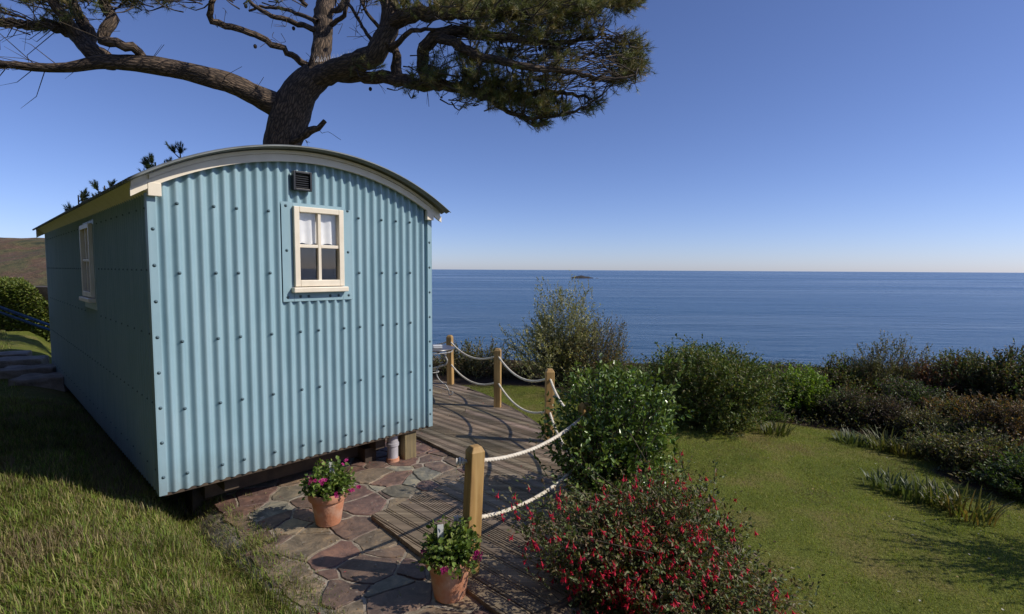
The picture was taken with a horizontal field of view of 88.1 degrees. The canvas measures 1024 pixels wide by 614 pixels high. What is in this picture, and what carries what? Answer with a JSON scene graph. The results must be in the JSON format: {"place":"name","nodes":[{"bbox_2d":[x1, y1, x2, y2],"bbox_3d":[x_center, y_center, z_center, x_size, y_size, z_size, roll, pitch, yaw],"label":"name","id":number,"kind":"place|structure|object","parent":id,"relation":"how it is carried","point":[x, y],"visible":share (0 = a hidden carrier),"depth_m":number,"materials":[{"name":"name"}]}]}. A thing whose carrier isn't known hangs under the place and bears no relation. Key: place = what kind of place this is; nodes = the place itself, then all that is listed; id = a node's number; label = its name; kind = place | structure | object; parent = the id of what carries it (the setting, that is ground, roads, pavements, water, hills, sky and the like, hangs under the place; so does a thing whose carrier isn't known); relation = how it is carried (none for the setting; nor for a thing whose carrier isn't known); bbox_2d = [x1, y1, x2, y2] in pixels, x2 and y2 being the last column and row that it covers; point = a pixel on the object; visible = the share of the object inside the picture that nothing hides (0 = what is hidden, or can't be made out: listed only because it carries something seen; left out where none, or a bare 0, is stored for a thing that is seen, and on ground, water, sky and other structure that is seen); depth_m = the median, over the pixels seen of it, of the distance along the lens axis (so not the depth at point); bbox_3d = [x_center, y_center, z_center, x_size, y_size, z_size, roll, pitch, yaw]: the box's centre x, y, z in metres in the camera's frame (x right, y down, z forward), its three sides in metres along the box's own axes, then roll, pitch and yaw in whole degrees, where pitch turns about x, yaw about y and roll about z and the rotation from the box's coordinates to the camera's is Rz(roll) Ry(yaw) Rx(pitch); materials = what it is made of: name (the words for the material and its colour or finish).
{"place":"outdoors","nodes":[
{"label":"outdoors","id":0,"kind":"place"},
{"bbox_2d":[0,329,25,403],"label":"grass","id":1,"kind":"structure","parent":0,"point":[3,337],"depth_m":9.35,"materials":[{"name":"green plant"}]},
{"bbox_2d":[0,237,46,285],"bbox_3d":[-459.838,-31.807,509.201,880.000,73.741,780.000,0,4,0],"label":"hill","id":2,"kind":"structure","parent":0,"point":[25,258],"depth_m":356.25,"materials":[{"name":"green plant"}]},
{"bbox_2d":[174,438,582,613],"bbox_3d":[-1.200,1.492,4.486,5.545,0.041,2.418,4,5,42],"label":"paving","id":3,"kind":"structure","parent":0,"point":[361,569],"depth_m":3.53,"materials":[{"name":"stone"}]},
{"bbox_2d":[298,455,360,527],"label":"potted geranium","id":4,"kind":"object","parent":3,"relation":"on","point":[327,483],"visible":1,"depth_m":3.67,"materials":[{"name":"plant"}]},
{"bbox_2d":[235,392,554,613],"bbox_3d":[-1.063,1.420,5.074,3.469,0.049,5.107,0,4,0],"label":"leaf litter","id":5,"kind":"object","parent":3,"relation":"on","point":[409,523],"visible":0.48,"depth_m":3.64,"materials":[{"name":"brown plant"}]},
{"bbox_2d":[410,515,482,603],"bbox_3d":[-0.352,1.373,2.908,0.385,0.436,0.415,0,4,0],"label":"potted geranium","id":6,"kind":"object","parent":3,"relation":"on","point":[451,554],"visible":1,"depth_m":2.83,"materials":[{"name":"plant"}]},
{"bbox_2d":[0,329,1023,613],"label":"ground","id":7,"kind":"structure","parent":0,"point":[36,345],"depth_m":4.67,"materials":[{"name":"green plant"}]},
{"bbox_2d":[0,306,49,330],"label":"handrail","id":8,"kind":"object","parent":7,"relation":"on","point":[24,316],"visible":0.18,"depth_m":7.69,"materials":[{"name":"blue metal"}]},
{"bbox_2d":[0,275,50,342],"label":"hedge","id":9,"kind":"object","parent":7,"relation":"on","point":[23,296],"visible":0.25,"depth_m":14.83,"materials":[{"name":"green plant"}]},
{"bbox_2d":[0,350,69,391],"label":"stone steps","id":10,"kind":"structure","parent":7,"relation":"on","point":[25,367],"depth_m":7.21,"materials":[{"name":"grey stone"}]},
{"bbox_2d":[61,187,90,211],"bbox_3d":[-9.707,-0.543,12.024,0.692,4.362,0.752,0,4,0],"label":"young pine","id":11,"kind":"object","parent":7,"relation":"on","point":[83,194],"visible":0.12,"depth_m":11.81,"materials":[{"name":"green plant"}]},
{"bbox_2d":[89,179,117,197],"bbox_3d":[-9.005,-0.606,11.783,0.744,4.522,0.638,0,4,0],"label":"young pine","id":12,"kind":"object","parent":7,"relation":"on","point":[95,186],"visible":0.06,"depth_m":11.58,"materials":[{"name":"green plant"}]},
{"bbox_2d":[138,153,165,171],"bbox_3d":[-7.513,-0.801,11.265,0.674,4.874,0.713,-3,5,-36],"label":"young pine","id":13,"kind":"object","parent":7,"relation":"on","point":[145,162],"visible":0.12,"depth_m":10.96,"materials":[{"name":"green plant"}]},
{"bbox_2d":[164,141,186,161],"bbox_3d":[-7.142,-0.967,11.485,0.760,5.155,0.697,3,5,29],"label":"young pine","id":14,"kind":"object","parent":7,"relation":"on","point":[172,148],"visible":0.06,"depth_m":11.15,"materials":[{"name":"green plant"}]},
{"bbox_2d":[32,144,450,514],"bbox_3d":[-3.782,0.049,6.410,6.512,2.885,2.502,4,6,44],"label":"shepherd hut","id":15,"kind":"object","parent":7,"relation":"on","point":[225,320],"visible":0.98,"depth_m":4.11,"materials":[{"name":"blue paint"}]},
{"bbox_2d":[79,223,95,302],"bbox_3d":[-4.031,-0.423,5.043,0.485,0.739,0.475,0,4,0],"label":"window","id":16,"kind":"structure","parent":15,"relation":"in","point":[85,231],"depth_m":5.02,"materials":[{"name":"beige paint"}]},
{"bbox_2d":[291,206,348,292],"bbox_3d":[-1.544,-0.458,4.223,0.120,0.674,0.454,4,6,44],"label":"window","id":17,"kind":"structure","parent":15,"relation":"in","point":[320,226],"depth_m":4.21,"materials":[{"name":"beige paint"}]},
{"bbox_2d":[0,0,655,145],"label":"pine tree","id":18,"kind":"object","parent":7,"relation":"on","point":[287,107],"visible":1,"depth_m":9.13,"materials":[{"name":"green plant"}]},
{"bbox_2d":[211,471,456,613],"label":"grass","id":19,"kind":"structure","parent":7,"relation":"on","point":[285,609],"depth_m":3.13,"materials":[{"name":"green plant"}]},
{"bbox_2d":[432,355,462,374],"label":"shrub","id":20,"kind":"object","parent":7,"relation":"on","point":[438,363],"visible":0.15,"depth_m":11.92,"materials":[{"name":"green plant"}]},
{"bbox_2d":[432,336,521,378],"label":"shrub","id":21,"kind":"object","parent":7,"relation":"on","point":[469,365],"visible":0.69,"depth_m":11.49,"materials":[{"name":"green plant"}]},
{"bbox_2d":[371,380,600,613],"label":"deck","id":22,"kind":"structure","parent":7,"relation":"on","point":[502,566],"depth_m":4.06,"materials":[{"name":"brown wood"}]},
{"bbox_2d":[432,344,453,395],"bbox_3d":[-1.125,0.901,7.433,0.620,0.675,0.620,0,4,0],"label":"bistro table","id":23,"kind":"object","parent":22,"relation":"on","point":[444,348],"visible":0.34,"depth_m":7.39,"materials":[{"name":"white metal"}]},
{"bbox_2d":[467,388,601,613],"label":"deck fascia","id":24,"kind":"structure","parent":22,"relation":"attached to","point":[556,606],"depth_m":2.85,"materials":[{"name":"brown wood"}]},
{"bbox_2d":[477,358,542,378],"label":"shrub","id":25,"kind":"object","parent":7,"relation":"on","point":[504,372],"visible":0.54,"depth_m":11.29,"materials":[{"name":"green plant"}]},
{"bbox_2d":[432,335,592,577],"bbox_3d":[-0.956,1.177,6.132,2.346,1.210,6.023,-2,5,-33],"label":"rope fence","id":26,"kind":"object","parent":7,"relation":"on","point":[474,460],"visible":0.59,"depth_m":3.52,"materials":[{"name":"brown wood"}]},
{"bbox_2d":[495,274,609,385],"bbox_3d":[0.800,0.698,10.678,2.359,2.904,1.874,0,4,0],"label":"shrub","id":27,"kind":"object","parent":7,"relation":"on","point":[543,335],"visible":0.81,"depth_m":10.43,"materials":[{"name":"green plant"}]},
{"bbox_2d":[553,309,635,385],"bbox_3d":[1.612,1.059,10.724,1.860,2.062,1.515,1,4,16],"label":"shrub","id":28,"kind":"object","parent":7,"relation":"on","point":[608,351],"visible":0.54,"depth_m":10.54,"materials":[{"name":"green plant"}]},
{"bbox_2d":[543,361,656,404],"bbox_3d":[1.966,1.509,9.437,2.088,1.109,2.046,4,6,44],"label":"shrub","id":29,"kind":"object","parent":7,"relation":"on","point":[597,377],"visible":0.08,"depth_m":9.37,"materials":[{"name":"green plant"}]},
{"bbox_2d":[529,353,693,516],"bbox_3d":[0.769,1.152,4.025,1.160,1.637,1.087,-3,5,-35],"label":"glossy bush","id":30,"kind":"object","parent":7,"relation":"on","point":[607,449],"visible":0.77,"depth_m":3.84,"materials":[{"name":"green plant"}]},
{"bbox_2d":[492,433,836,613],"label":"fuchsia bush","id":31,"kind":"object","parent":7,"relation":"on","point":[659,560],"visible":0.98,"depth_m":2.87,"materials":[{"name":"green plant"}]},
{"bbox_2d":[631,333,810,438],"bbox_3d":[2.985,1.240,7.948,2.381,1.752,2.183,-3,6,-42],"label":"shrub","id":32,"kind":"object","parent":7,"relation":"on","point":[703,396],"visible":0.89,"depth_m":7.57,"materials":[{"name":"green plant"}]},
{"bbox_2d":[755,392,794,421],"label":"shrub","id":33,"kind":"object","parent":7,"relation":"on","point":[772,417],"visible":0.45,"depth_m":8.40,"materials":[{"name":"green plant"}]},
{"bbox_2d":[755,419,797,436],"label":"strap leaved plant","id":34,"kind":"object","parent":7,"relation":"on","point":[778,429],"visible":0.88,"depth_m":7.54,"materials":[{"name":"green plant"}]},
{"bbox_2d":[763,362,835,416],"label":"shrub","id":35,"kind":"object","parent":7,"relation":"on","point":[812,378],"visible":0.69,"depth_m":8.70,"materials":[{"name":"green plant"}]},
{"bbox_2d":[778,383,847,418],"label":"shrub","id":36,"kind":"object","parent":7,"relation":"on","point":[818,407],"visible":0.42,"depth_m":8.62,"materials":[{"name":"green plant"}]},
{"bbox_2d":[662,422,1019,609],"bbox_3d":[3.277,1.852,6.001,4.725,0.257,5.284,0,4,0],"label":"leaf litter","id":37,"kind":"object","parent":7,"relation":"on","point":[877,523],"visible":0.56,"depth_m":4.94,"materials":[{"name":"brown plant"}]},
{"bbox_2d":[800,351,894,400],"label":"shrub","id":38,"kind":"object","parent":7,"relation":"on","point":[842,376],"visible":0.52,"depth_m":9.76,"materials":[{"name":"green plant"}]},
{"bbox_2d":[814,383,885,428],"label":"shrub","id":39,"kind":"object","parent":7,"relation":"on","point":[849,406],"visible":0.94,"depth_m":8.25,"materials":[{"name":"green plant"}]},
{"bbox_2d":[831,427,875,447],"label":"strap leaved plant","id":40,"kind":"object","parent":7,"relation":"on","point":[850,438],"visible":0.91,"depth_m":7.33,"materials":[{"name":"green plant"}]},
{"bbox_2d":[827,386,896,417],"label":"shrub","id":41,"kind":"object","parent":7,"relation":"on","point":[869,396],"visible":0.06,"depth_m":8.96,"materials":[{"name":"green plant"}]},
{"bbox_2d":[822,330,936,396],"bbox_3d":[6.912,1.315,9.867,1.993,1.776,1.628,0,4,0],"label":"shrub","id":42,"kind":"object","parent":7,"relation":"on","point":[875,365],"visible":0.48,"depth_m":9.73,"materials":[{"name":"green plant"}]},
{"bbox_2d":[852,425,908,453],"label":"strap leaved plant","id":43,"kind":"object","parent":7,"relation":"on","point":[883,446],"visible":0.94,"depth_m":7.08,"materials":[{"name":"green plant"}]},
{"bbox_2d":[855,389,919,432],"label":"shrub","id":44,"kind":"object","parent":7,"relation":"on","point":[884,413],"visible":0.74,"depth_m":8.04,"materials":[{"name":"green plant"}]},
{"bbox_2d":[858,466,918,494],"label":"strap leaved plant","id":45,"kind":"object","parent":7,"relation":"on","point":[880,483],"visible":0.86,"depth_m":5.71,"materials":[{"name":"green plant"}]},
{"bbox_2d":[875,472,943,504],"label":"strap leaved plant","id":46,"kind":"object","parent":7,"relation":"on","point":[907,494],"visible":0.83,"depth_m":5.38,"materials":[{"name":"green plant"}]},
{"bbox_2d":[885,435,933,458],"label":"strap leaved plant","id":47,"kind":"object","parent":7,"relation":"on","point":[909,451],"visible":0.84,"depth_m":6.80,"materials":[{"name":"green plant"}]},
{"bbox_2d":[880,403,955,440],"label":"shrub","id":48,"kind":"object","parent":7,"relation":"on","point":[907,422],"visible":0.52,"depth_m":7.61,"materials":[{"name":"green plant"}]},
{"bbox_2d":[875,374,969,412],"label":"shrub","id":49,"kind":"object","parent":7,"relation":"on","point":[914,394],"visible":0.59,"depth_m":8.64,"materials":[{"name":"green plant"}]},
{"bbox_2d":[874,355,976,400],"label":"shrub","id":50,"kind":"object","parent":7,"relation":"on","point":[926,376],"visible":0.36,"depth_m":9.58,"materials":[{"name":"green plant"}]},
{"bbox_2d":[886,420,965,462],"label":"shrub","id":51,"kind":"object","parent":7,"relation":"on","point":[931,453],"visible":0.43,"depth_m":6.83,"materials":[{"name":"green plant"}]},
{"bbox_2d":[902,472,979,510],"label":"strap leaved plant","id":52,"kind":"object","parent":7,"relation":"on","point":[931,485],"visible":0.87,"depth_m":5.31,"materials":[{"name":"green plant"}]},
{"bbox_2d":[920,386,990,425],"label":"shrub","id":53,"kind":"object","parent":7,"relation":"on","point":[945,406],"visible":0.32,"depth_m":7.88,"materials":[{"name":"green plant"}]},
{"bbox_2d":[918,409,1016,443],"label":"shrub","id":54,"kind":"object","parent":7,"relation":"on","point":[949,429],"visible":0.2,"depth_m":7.14,"materials":[{"name":"green plant"}]},
{"bbox_2d":[926,481,1017,526],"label":"strap leaved plant","id":55,"kind":"object","parent":7,"relation":"on","point":[963,512],"visible":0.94,"depth_m":5.02,"materials":[{"name":"green plant"}]},
{"bbox_2d":[925,347,1021,405],"bbox_3d":[8.351,1.524,9.556,1.910,1.586,1.326,2,4,22],"label":"shrub","id":56,"kind":"object","parent":7,"relation":"on","point":[971,363],"visible":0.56,"depth_m":9.38,"materials":[{"name":"green plant"}]},
{"bbox_2d":[925,422,1022,477],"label":"shrub","id":57,"kind":"object","parent":7,"relation":"on","point":[954,447],"visible":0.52,"depth_m":6.26,"materials":[{"name":"green plant"}]},
{"bbox_2d":[946,337,1023,415],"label":"shrub","id":58,"kind":"object","parent":7,"relation":"on","point":[1012,360],"visible":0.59,"depth_m":9.18,"materials":[{"name":"green plant"}]},
{"bbox_2d":[947,389,1023,449],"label":"shrub","id":59,"kind":"object","parent":7,"relation":"on","point":[1001,414],"visible":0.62,"depth_m":7.07,"materials":[{"name":"green plant"}]},
{"bbox_2d":[953,439,1023,484],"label":"shrub","id":60,"kind":"object","parent":7,"relation":"on","point":[985,453],"visible":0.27,"depth_m":6.04,"materials":[{"name":"green plant"}]},
{"bbox_2d":[969,443,1023,502],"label":"shrub","id":61,"kind":"object","parent":7,"relation":"on","point":[1011,467],"visible":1,"depth_m":5.54,"materials":[{"name":"green plant"}]},
{"bbox_2d":[998,354,1023,403],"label":"shrub","id":62,"kind":"object","parent":7,"relation":"on","point":[1012,392],"visible":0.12,"depth_m":9.05,"materials":[{"name":"green plant"}]},
{"bbox_2d":[0,0,1023,272],"label":"sky","id":63,"kind":"structure","parent":0,"point":[764,135],"materials":[{"name":"blue"}]},
{"bbox_2d":[432,269,1023,368],"bbox_3d":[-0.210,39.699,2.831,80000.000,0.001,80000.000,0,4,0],"label":"sea","id":64,"kind":"structure","parent":0,"point":[812,317],"depth_m":546.16,"materials":[{"name":"liquid"}]},
{"bbox_2d":[572,275,591,277],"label":"rocky islet","id":65,"kind":"object","parent":64,"relation":"in","point":[580,276],"visible":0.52,"depth_m":2435.69,"materials":[{"name":"grey stone"}]},
{"bbox_2d":[463,385,1023,613],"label":"grass","id":66,"kind":"structure","parent":0,"point":[850,507],"depth_m":5.07,"materials":[{"name":"green plant"}]},
{"bbox_2d":[573,358,1023,495],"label":"ground cover","id":67,"kind":"object","parent":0,"point":[870,427],"visible":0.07,"depth_m":8.21,"materials":[{"name":"green plant"}]}
]}

